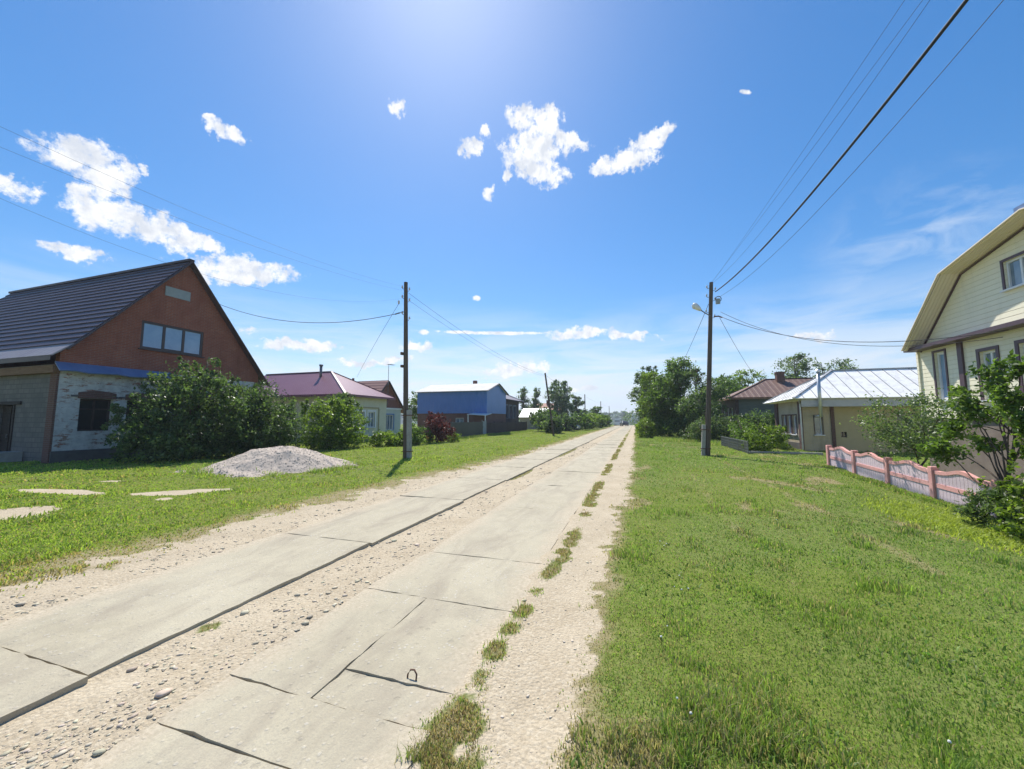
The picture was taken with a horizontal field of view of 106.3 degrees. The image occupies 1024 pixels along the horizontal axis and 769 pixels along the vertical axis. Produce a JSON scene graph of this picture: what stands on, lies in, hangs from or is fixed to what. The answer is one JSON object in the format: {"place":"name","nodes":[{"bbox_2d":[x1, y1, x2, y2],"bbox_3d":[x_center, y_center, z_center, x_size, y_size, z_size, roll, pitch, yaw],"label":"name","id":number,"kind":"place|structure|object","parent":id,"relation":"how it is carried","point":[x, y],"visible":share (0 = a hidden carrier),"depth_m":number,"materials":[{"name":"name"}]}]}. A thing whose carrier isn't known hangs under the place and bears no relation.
{"place":"outdoors","nodes":[
{"label":"outdoors","id":0,"kind":"place"},
{"bbox_2d":[0,429,598,595],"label":"grass","id":1,"kind":"structure","parent":0,"point":[23,557],"depth_m":8.78,"materials":[{"name":"green plant"}]},
{"bbox_2d":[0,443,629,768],"bbox_3d":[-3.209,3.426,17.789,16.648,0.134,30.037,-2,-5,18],"label":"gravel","id":2,"kind":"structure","parent":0,"point":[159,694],"depth_m":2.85,"materials":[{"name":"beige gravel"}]},
{"bbox_2d":[0,425,631,768],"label":"road","id":3,"kind":"structure","parent":0,"point":[437,615],"depth_m":3.26,"materials":[{"name":"concrete"}]},
{"bbox_2d":[407,669,416,680],"bbox_3d":[-0.696,2.041,2.683,0.088,0.088,0.037,-2,-6,25],"label":"lifting loop","id":4,"kind":"object","parent":3,"relation":"attached to","point":[414,670],"visible":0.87,"depth_m":2.69,"materials":[{"name":"metal"}]},
{"bbox_2d":[614,419,621,425],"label":"van","id":5,"kind":"object","parent":3,"relation":"on","point":[617,421],"visible":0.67,"depth_m":113.93,"materials":[{"name":"white paint"}]},
{"bbox_2d":[620,421,628,425],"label":"parked car","id":6,"kind":"object","parent":3,"relation":"on","point":[622,423],"visible":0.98,"depth_m":107.37,"materials":[{"name":"paint"}]},
{"bbox_2d":[0,424,1023,768],"bbox_3d":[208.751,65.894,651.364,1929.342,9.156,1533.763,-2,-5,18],"label":"ground","id":7,"kind":"structure","parent":0,"point":[544,670],"depth_m":3.67,"materials":[{"name":"green plant"}]},
{"bbox_2d":[0,258,269,462],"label":"brick house","id":8,"kind":"structure","parent":7,"relation":"on","point":[76,355],"depth_m":18.40,"materials":[{"name":"brown brick"}]},
{"bbox_2d":[0,406,12,451],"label":"door","id":9,"kind":"structure","parent":8,"relation":"in","point":[7,410],"depth_m":17.32,"materials":[{"name":"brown wood"}]},
{"bbox_2d":[71,391,121,430],"bbox_3d":[-18.650,1.175,17.142,0.320,1.777,1.700,-2,-5,18],"label":"window","id":10,"kind":"structure","parent":8,"relation":"in","point":[93,411],"depth_m":17.16,"materials":[{"name":"black glass"}]},
{"bbox_2d":[121,393,154,429],"bbox_3d":[-18.160,1.314,18.659,0.320,1.777,1.660,-2,-5,18],"label":"window","id":11,"kind":"structure","parent":8,"relation":"in","point":[126,397],"depth_m":18.48,"materials":[{"name":"black glass"}]},
{"bbox_2d":[138,320,204,357],"bbox_3d":[-17.813,-2.319,20.134,0.455,1.447,2.980,-2,-5,18],"label":"window","id":12,"kind":"structure","parent":8,"relation":"in","point":[157,337],"depth_m":20.00,"materials":[{"name":"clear glass"}]},
{"bbox_2d":[101,355,275,464],"bbox_3d":[-14.650,1.090,17.776,5.486,4.982,6.264,-2,-5,18],"label":"lilac bush","id":13,"kind":"object","parent":7,"relation":"on","point":[158,429],"visible":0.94,"depth_m":16.90,"materials":[{"name":"green plant"}]},
{"bbox_2d":[214,375,310,456],"bbox_3d":[-13.229,1.657,19.928,4.307,4.292,4.897,-2,-5,18],"label":"lilac bush","id":14,"kind":"object","parent":7,"relation":"on","point":[275,432],"visible":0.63,"depth_m":19.66,"materials":[{"name":"green plant"}]},
{"bbox_2d":[175,446,357,477],"bbox_3d":[-8.665,2.775,14.355,6.600,0.967,5.200,-2,-5,18],"label":"gravel pile","id":15,"kind":"object","parent":7,"relation":"on","point":[287,459],"visible":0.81,"depth_m":13.33,"materials":[{"name":"gravel"}]},
{"bbox_2d":[169,456,374,476],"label":"rough grass","id":16,"kind":"structure","parent":7,"relation":"on","point":[201,466],"depth_m":13.02,"materials":[{"name":"green plant"}]},
{"bbox_2d":[259,364,395,441],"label":"hip roof house","id":17,"kind":"structure","parent":7,"relation":"on","point":[303,386],"depth_m":32.42,"materials":[{"name":"purple paint"}]},
{"bbox_2d":[356,410,365,426],"bbox_3d":[-12.508,2.822,31.464,0.198,1.508,1.320,-2,-5,18],"label":"window","id":18,"kind":"structure","parent":17,"relation":"in","point":[364,411],"depth_m":31.88,"materials":[{"name":"white plastic"}]},
{"bbox_2d":[367,410,375,427],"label":"window","id":19,"kind":"structure","parent":17,"relation":"in","point":[370,413],"depth_m":32.96,"materials":[{"name":"white glass"}]},
{"bbox_2d":[292,396,371,449],"bbox_3d":[-10.747,2.359,23.674,4.018,3.454,5.470,-2,-5,18],"label":"light bush","id":20,"kind":"object","parent":7,"relation":"on","point":[334,426],"visible":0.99,"depth_m":23.02,"materials":[{"name":"green plant"}]},
{"bbox_2d":[324,392,355,409],"bbox_3d":[-12.357,2.442,27.658,1.921,3.982,2.442,-2,-5,18],"label":"garden tree","id":21,"kind":"object","parent":7,"relation":"on","point":[344,396],"visible":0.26,"depth_m":27.63,"materials":[{"name":"green plant"}]},
{"bbox_2d":[352,364,402,435],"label":"gabled house","id":22,"kind":"structure","parent":7,"relation":"on","point":[394,409],"depth_m":40.39,"materials":[{"name":"brown wood"}]},
{"bbox_2d":[386,414,393,429],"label":"window","id":23,"kind":"structure","parent":22,"relation":"in","point":[389,417],"depth_m":40.31,"materials":[{"name":"white plastic"}]},
{"bbox_2d":[366,429,412,446],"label":"shrub","id":24,"kind":"object","parent":7,"relation":"on","point":[393,440],"visible":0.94,"depth_m":25.44,"materials":[{"name":"green plant"}]},
{"bbox_2d":[395,282,413,458],"bbox_3d":[-5.108,-0.650,18.130,1.074,8.606,0.280,-2,-5,18],"label":"utility pole","id":25,"kind":"object","parent":7,"relation":"on","point":[407,415],"visible":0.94,"depth_m":17.93,"materials":[{"name":"brown wood"}]},
{"bbox_2d":[2,127,383,281],"bbox_3d":[-11.367,-7.847,1.550,0.005,5.269,36.392,-2,-6,19],"label":"overhead wire","id":26,"kind":"object","parent":25,"relation":"attached to","point":[158,197],"visible":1,"depth_m":8.96,"materials":[{"name":"grey metal"}]},
{"bbox_2d":[0,198,393,301],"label":"overhead wire","id":27,"kind":"object","parent":25,"relation":"attached to","point":[162,261],"visible":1,"depth_m":10.19,"materials":[{"name":"grey metal"}]},
{"bbox_2d":[1,147,398,289],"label":"overhead wire","id":28,"kind":"object","parent":25,"relation":"attached to","point":[179,218],"visible":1,"depth_m":9.67,"materials":[{"name":"grey metal"}]},
{"bbox_2d":[220,304,393,322],"bbox_3d":[-11.165,-3.904,20.126,11.511,1.692,0.028,-2,-5,16],"label":"service wire","id":29,"kind":"object","parent":25,"relation":"attached to","point":[311,322],"visible":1,"depth_m":19.82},
{"bbox_2d":[195,438,623,768],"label":"dry tufts","id":30,"kind":"object","parent":7,"relation":"on","point":[495,649],"visible":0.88,"depth_m":2.35,"materials":[{"name":"green plant"}]},
{"bbox_2d":[408,392,417,421],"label":"yard tree","id":31,"kind":"object","parent":7,"relation":"on","point":[413,402],"visible":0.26,"depth_m":52.13,"materials":[{"name":"green plant"}]},
{"bbox_2d":[395,422,433,444],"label":"shrub","id":32,"kind":"object","parent":7,"relation":"on","point":[417,438],"visible":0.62,"depth_m":27.44,"materials":[{"name":"green plant"}]},
{"bbox_2d":[424,411,458,442],"bbox_3d":[-5.610,3.295,29.483,2.011,2.639,3.020,-4,-6,34],"label":"red bush","id":33,"kind":"object","parent":7,"relation":"on","point":[437,425],"visible":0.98,"depth_m":29.17,"materials":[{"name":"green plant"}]},
{"bbox_2d":[446,432,461,441],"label":"shrub","id":34,"kind":"object","parent":7,"relation":"on","point":[456,439],"visible":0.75,"depth_m":30.37,"materials":[{"name":"green plant"}]},
{"bbox_2d":[415,383,508,433],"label":"blue building","id":35,"kind":"structure","parent":7,"relation":"on","point":[469,402],"depth_m":46.77,"materials":[{"name":"metal"}]},
{"bbox_2d":[456,418,463,421],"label":"window","id":36,"kind":"structure","parent":35,"relation":"in","point":[457,419],"depth_m":46.19,"materials":[{"name":"grey glass"}]},
{"bbox_2d":[444,421,482,437],"bbox_3d":[-4.649,4.467,36.751,0.110,1.800,9.620,-2,-5,18],"label":"sheet fence","id":37,"kind":"object","parent":7,"relation":"on","point":[468,428],"visible":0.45,"depth_m":37.50,"materials":[{"name":"metal"}]},
{"bbox_2d":[482,420,486,434],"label":"yard gate","id":38,"kind":"structure","parent":7,"relation":"on","point":[484,427],"depth_m":42.14,"materials":[{"name":"metal"}]},
{"bbox_2d":[473,381,522,421],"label":"plank house","id":39,"kind":"structure","parent":7,"relation":"on","point":[512,408],"depth_m":59.88,"materials":[{"name":"brown wood"}]},
{"bbox_2d":[487,421,526,433],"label":"board fence","id":40,"kind":"object","parent":7,"relation":"on","point":[498,427],"visible":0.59,"depth_m":49.12,"materials":[{"name":"grey wood"}]},
{"bbox_2d":[516,386,534,419],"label":"leafy tree","id":41,"kind":"object","parent":7,"relation":"on","point":[523,396],"visible":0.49,"depth_m":85.19,"materials":[{"name":"green plant"}]},
{"bbox_2d":[519,408,548,428],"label":"shed","id":42,"kind":"structure","parent":7,"relation":"on","point":[524,415],"depth_m":71.02,"materials":[{"name":"white metal"}]},
{"bbox_2d":[531,387,542,407],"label":"leafy tree","id":43,"kind":"object","parent":7,"relation":"on","point":[535,400],"visible":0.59,"depth_m":86.02,"materials":[{"name":"green plant"}]},
{"bbox_2d":[529,407,558,431],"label":"roadside bush","id":44,"kind":"object","parent":7,"relation":"on","point":[538,417],"visible":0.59,"depth_m":57.09,"materials":[{"name":"green plant"}]},
{"bbox_2d":[544,373,554,434],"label":"utility pole","id":45,"kind":"object","parent":7,"relation":"on","point":[552,427],"visible":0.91,"depth_m":41.88,"materials":[{"name":"brown wood"}]},
{"bbox_2d":[540,413,564,433],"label":"roadside bush","id":46,"kind":"object","parent":7,"relation":"on","point":[557,425],"visible":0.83,"depth_m":49.91,"materials":[{"name":"green plant"}]},
{"bbox_2d":[542,379,567,414],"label":"birch tree","id":47,"kind":"object","parent":7,"relation":"on","point":[552,394],"visible":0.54,"depth_m":82.42,"materials":[{"name":"green plant"}]},
{"bbox_2d":[553,380,574,414],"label":"birch tree","id":48,"kind":"object","parent":7,"relation":"on","point":[565,405],"visible":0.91,"depth_m":79.92,"materials":[{"name":"green plant"}]},
{"bbox_2d":[559,413,579,430],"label":"roadside bush","id":49,"kind":"object","parent":7,"relation":"on","point":[568,422],"visible":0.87,"depth_m":60.36,"materials":[{"name":"green plant"}]},
{"bbox_2d":[568,396,587,414],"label":"leafy tree","id":50,"kind":"object","parent":7,"relation":"on","point":[576,402],"visible":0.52,"depth_m":82.57,"materials":[{"name":"green plant"}]},
{"bbox_2d":[570,410,590,429],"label":"roadside bush","id":51,"kind":"object","parent":7,"relation":"on","point":[583,419],"visible":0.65,"depth_m":65.83,"materials":[{"name":"green plant"}]},
{"bbox_2d":[579,412,598,428],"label":"roadside bush","id":52,"kind":"object","parent":7,"relation":"on","point":[593,417],"visible":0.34,"depth_m":72.77,"materials":[{"name":"green plant"}]},
{"bbox_2d":[588,406,602,413],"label":"leafy tree","id":53,"kind":"object","parent":7,"relation":"on","point":[593,409],"visible":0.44,"depth_m":104.49,"materials":[{"name":"green plant"}]},
{"bbox_2d":[519,407,672,424],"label":"distant woods","id":54,"kind":"object","parent":7,"relation":"on","point":[625,416],"visible":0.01,"depth_m":179.53,"materials":[{"name":"green plant"}]},
{"bbox_2d":[588,413,608,427],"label":"roadside bush","id":55,"kind":"object","parent":7,"relation":"on","point":[602,420],"visible":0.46,"depth_m":82.16,"materials":[{"name":"green plant"}]},
{"bbox_2d":[596,414,612,426],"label":"roadside bush","id":56,"kind":"object","parent":7,"relation":"on","point":[608,422],"visible":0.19,"depth_m":93.41,"materials":[{"name":"green plant"}]},
{"bbox_2d":[627,370,650,419],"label":"dark tree","id":57,"kind":"object","parent":7,"relation":"on","point":[636,391],"visible":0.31,"depth_m":58.93,"materials":[{"name":"green plant"}]},
{"bbox_2d":[634,417,656,437],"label":"thicket bush","id":58,"kind":"object","parent":7,"relation":"on","point":[645,423],"visible":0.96,"depth_m":37.52,"materials":[{"name":"green plant"}]},
{"bbox_2d":[640,365,664,389],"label":"dark tree","id":59,"kind":"object","parent":7,"relation":"on","point":[642,368],"visible":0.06,"depth_m":60.31,"materials":[{"name":"green plant"}]},
{"bbox_2d":[631,369,681,435],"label":"roadside tree","id":60,"kind":"object","parent":7,"relation":"on","point":[646,379],"visible":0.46,"depth_m":40.60,"materials":[{"name":"green plant"}]},
{"bbox_2d":[636,356,697,436],"bbox_3d":[16.593,1.283,39.307,6.319,8.551,6.616,-3,-6,30],"label":"roadside tree","id":61,"kind":"object","parent":7,"relation":"on","point":[673,368],"visible":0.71,"depth_m":38.47,"materials":[{"name":"green plant"}]},
{"bbox_2d":[667,366,736,435],"bbox_3d":[17.563,1.740,35.900,5.916,7.016,5.903,1,-5,-8],"label":"roadside tree","id":62,"kind":"object","parent":7,"relation":"on","point":[683,407],"visible":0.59,"depth_m":35.03,"materials":[{"name":"green plant"}]},
{"bbox_2d":[678,413,733,439],"bbox_3d":[15.593,3.550,31.042,2.948,2.509,4.580,5,-7,-44],"label":"thicket bush","id":63,"kind":"object","parent":7,"relation":"on","point":[700,421],"visible":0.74,"depth_m":30.52,"materials":[{"name":"green plant"}]},
{"bbox_2d":[692,282,721,455],"bbox_3d":[10.037,-0.774,19.515,1.423,9.114,0.489,-2,-5,18],"label":"utility pole","id":64,"kind":"object","parent":7,"relation":"on","point":[706,429],"visible":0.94,"depth_m":19.52,"materials":[{"name":"brown wood"}]},
{"bbox_2d":[711,0,904,283],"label":"overhead wire","id":65,"kind":"object","parent":64,"relation":"attached to","point":[829,111],"visible":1,"depth_m":6.59,"materials":[{"name":"grey metal"}]},
{"bbox_2d":[710,0,922,283],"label":"overhead wire","id":66,"kind":"object","parent":64,"relation":"attached to","point":[835,117],"visible":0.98,"depth_m":6.66,"materials":[{"name":"grey metal"}]},
{"bbox_2d":[714,0,929,281],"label":"overhead wire","id":67,"kind":"object","parent":64,"relation":"attached to","point":[841,125],"visible":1,"depth_m":6.73,"materials":[{"name":"grey metal"}]},
{"bbox_2d":[715,0,968,291],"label":"power cable","id":68,"kind":"object","parent":64,"relation":"attached to","point":[944,28],"visible":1,"depth_m":6.75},
{"bbox_2d":[721,312,1001,345],"bbox_3d":[11.924,-2.484,14.932,0.018,3.245,9.262,2,-5,-17],"label":"service wire","id":69,"kind":"object","parent":64,"relation":"attached to","point":[865,345],"visible":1,"depth_m":13.42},
{"bbox_2d":[721,0,1003,295],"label":"overhead wire","id":70,"kind":"object","parent":64,"relation":"attached to","point":[892,128],"visible":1,"depth_m":7.09,"materials":[{"name":"grey metal"}]},
{"bbox_2d":[722,317,1008,341],"bbox_3d":[11.896,-2.446,14.839,0.024,2.842,9.419,2,-5,-16],"label":"service wire","id":71,"kind":"object","parent":64,"relation":"attached to","point":[886,341],"visible":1,"depth_m":12.50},
{"bbox_2d":[687,392,727,436],"bbox_3d":[17.105,2.769,33.261,3.662,4.479,3.403,-2,-5,18],"label":"thicket bush","id":72,"kind":"object","parent":7,"relation":"on","point":[702,409],"visible":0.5,"depth_m":33.12,"materials":[{"name":"green plant"}]},
{"bbox_2d":[715,373,746,411],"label":"leafy tree","id":73,"kind":"object","parent":7,"relation":"on","point":[732,390],"visible":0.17,"depth_m":48.41,"materials":[{"name":"green plant"}]},
{"bbox_2d":[721,436,748,453],"bbox_3d":[13.483,3.684,23.422,0.050,0.830,6.700,-2,-5,18],"label":"garden fence","id":74,"kind":"object","parent":7,"relation":"on","point":[727,442],"visible":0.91,"depth_m":23.00,"materials":[{"name":"metal"}]},
{"bbox_2d":[727,417,762,444],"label":"garden bush","id":75,"kind":"object","parent":7,"relation":"on","point":[741,429],"visible":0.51,"depth_m":26.19,"materials":[{"name":"green plant"}]},
{"bbox_2d":[720,409,774,436],"bbox_3d":[19.173,3.264,30.233,5.826,2.837,4.259,-4,-6,36],"label":"garden bush","id":76,"kind":"object","parent":7,"relation":"on","point":[756,419],"visible":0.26,"depth_m":30.06,"materials":[{"name":"green plant"}]},
{"bbox_2d":[729,369,766,390],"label":"leafy tree","id":77,"kind":"object","parent":7,"relation":"on","point":[741,378],"visible":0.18,"depth_m":52.39,"materials":[{"name":"green plant"}]},
{"bbox_2d":[739,419,789,450],"bbox_3d":[13.823,2.891,21.061,2.438,1.946,2.126,-2,-5,18],"label":"garden bush","id":78,"kind":"object","parent":7,"relation":"on","point":[765,439],"visible":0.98,"depth_m":20.81,"materials":[{"name":"green plant"}]},
{"bbox_2d":[717,371,812,436],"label":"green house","id":79,"kind":"structure","parent":7,"relation":"on","point":[753,397],"depth_m":38.31,"materials":[{"name":"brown wood"}]},
{"bbox_2d":[770,425,792,449],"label":"garden bush","id":80,"kind":"object","parent":7,"relation":"on","point":[787,436],"visible":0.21,"depth_m":22.71,"materials":[{"name":"green plant"}]},
{"bbox_2d":[749,451,822,454],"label":"garden kerb","id":81,"kind":"structure","parent":7,"relation":"on","point":[815,453],"depth_m":19.88,"materials":[{"name":"concrete"}]},
{"bbox_2d":[771,352,816,377],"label":"leafy tree","id":82,"kind":"object","parent":7,"relation":"on","point":[796,371],"visible":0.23,"depth_m":51.32,"materials":[{"name":"green plant"}]},
{"bbox_2d":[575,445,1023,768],"bbox_3d":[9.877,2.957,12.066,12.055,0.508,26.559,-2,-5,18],"label":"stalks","id":83,"kind":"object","parent":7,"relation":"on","point":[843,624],"visible":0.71,"depth_m":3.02,"materials":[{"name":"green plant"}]},
{"bbox_2d":[809,357,858,377],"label":"leafy tree","id":84,"kind":"object","parent":7,"relation":"on","point":[841,365],"visible":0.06,"depth_m":50.33,"materials":[{"name":"green plant"}]},
{"bbox_2d":[762,367,926,452],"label":"beige house","id":85,"kind":"structure","parent":7,"relation":"on","point":[812,414],"depth_m":21.56,"materials":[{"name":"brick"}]},
{"bbox_2d":[781,415,786,433],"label":"window","id":86,"kind":"structure","parent":85,"relation":"in","point":[781,415],"depth_m":24.91,"materials":[{"name":"grey glass"}]},
{"bbox_2d":[786,414,791,433],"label":"window","id":87,"kind":"structure","parent":85,"relation":"in","point":[790,423],"depth_m":24.09,"materials":[{"name":"grey glass"}]},
{"bbox_2d":[791,414,797,434],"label":"window","id":88,"kind":"structure","parent":85,"relation":"in","point":[795,417],"depth_m":23.30,"materials":[{"name":"white plastic"}]},
{"bbox_2d":[813,415,824,435],"bbox_3d":[17.363,2.316,21.752,0.500,1.150,0.270,-2,-5,18],"label":"window","id":89,"kind":"structure","parent":85,"relation":"in","point":[817,420],"depth_m":21.79,"materials":[{"name":"white glass"}]},
{"bbox_2d":[896,413,926,438],"bbox_3d":[21.504,2.257,20.553,1.494,1.444,0.080,-2,-5,18],"label":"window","id":90,"kind":"structure","parent":85,"relation":"in","point":[907,413],"depth_m":20.65,"materials":[{"name":"grey glass"}]},
{"bbox_2d":[839,386,1007,465],"bbox_3d":[11.272,1.556,10.660,2.486,2.948,3.495,-2,-5,18],"label":"fruit tree","id":91,"kind":"object","parent":7,"relation":"on","point":[913,436],"visible":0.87,"depth_m":10.53,"materials":[{"name":"green plant"}]},
{"bbox_2d":[826,445,1021,517],"bbox_3d":[10.601,2.594,10.212,0.160,1.394,9.040,-2,-5,18],"label":"pink fence","id":92,"kind":"object","parent":7,"relation":"on","point":[932,481],"visible":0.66,"depth_m":10.18,"materials":[{"name":"paint"}]},
{"bbox_2d":[829,489,1023,563],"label":"ground cover","id":93,"kind":"object","parent":7,"relation":"on","point":[908,512],"visible":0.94,"depth_m":7.18,"materials":[{"name":"green plant"}]},
{"bbox_2d":[901,203,1023,484],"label":"house","id":94,"kind":"structure","parent":7,"relation":"on","point":[977,287],"depth_m":11.73,"materials":[{"name":"white plastic"}]},
{"bbox_2d":[931,348,950,401],"bbox_3d":[14.720,-0.305,13.125,0.250,1.780,0.620,-2,-5,18],"label":"window","id":95,"kind":"structure","parent":94,"relation":"in","point":[941,356],"depth_m":13.21,"materials":[{"name":"glass"}]},
{"bbox_2d":[975,345,1001,401],"bbox_3d":[14.143,-0.305,11.323,0.250,1.610,0.770,-2,-5,18],"label":"window","id":96,"kind":"structure","parent":94,"relation":"in","point":[992,354],"depth_m":11.49,"materials":[{"name":"brown plastic"}]},
{"bbox_2d":[999,251,1023,292],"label":"window","id":97,"kind":"structure","parent":94,"relation":"in","point":[1015,267],"depth_m":10.61,"materials":[{"name":"brown plastic"}]},
{"bbox_2d":[1014,339,1023,395],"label":"window","id":98,"kind":"structure","parent":94,"relation":"in","point":[1016,343],"depth_m":10.44,"materials":[{"name":"brown plastic"}]},
{"bbox_2d":[914,349,1023,494],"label":"apple tree","id":99,"kind":"object","parent":7,"relation":"on","point":[1009,405],"visible":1,"depth_m":7.39,"materials":[{"name":"green plant"}]},
{"bbox_2d":[951,480,1023,536],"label":"juniper shrub","id":100,"kind":"object","parent":7,"relation":"on","point":[982,499],"visible":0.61,"depth_m":7.06,"materials":[{"name":"green plant"}]},
{"bbox_2d":[976,433,1023,541],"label":"currant bush","id":101,"kind":"object","parent":7,"relation":"on","point":[1009,527],"visible":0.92,"depth_m":6.45,"materials":[{"name":"green plant"}]},
{"bbox_2d":[0,0,1023,412],"label":"sky","id":102,"kind":"structure","parent":0,"point":[561,183],"materials":[{"name":"blue"}]},
{"bbox_2d":[0,432,1023,768],"bbox_3d":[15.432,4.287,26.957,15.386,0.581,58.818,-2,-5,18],"label":"grass","id":103,"kind":"structure","parent":0,"point":[768,737],"depth_m":2.97,"materials":[{"name":"green plant"}]},
{"bbox_2d":[537,400,563,412],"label":"red roof house","id":104,"kind":"structure","parent":0,"point":[546,405],"depth_m":88.61,"materials":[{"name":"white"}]},
{"bbox_2d":[400,411,716,424],"bbox_3d":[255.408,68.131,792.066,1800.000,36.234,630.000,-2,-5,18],"label":"hills","id":105,"kind":"structure","parent":0,"point":[401,422],"depth_m":695.54,"materials":[{"name":"green plant"}]},
{"bbox_2d":[401,411,651,421],"bbox_3d":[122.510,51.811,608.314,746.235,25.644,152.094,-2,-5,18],"label":"hill woods","id":106,"kind":"object","parent":105,"relation":"on","point":[620,415],"visible":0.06,"depth_m":563.62,"materials":[{"name":"green plant"}]},
{"bbox_2d":[433,429,996,524],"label":"tall grass","id":107,"kind":"structure","parent":0,"point":[921,496],"depth_m":12.41,"materials":[{"name":"green plant"}]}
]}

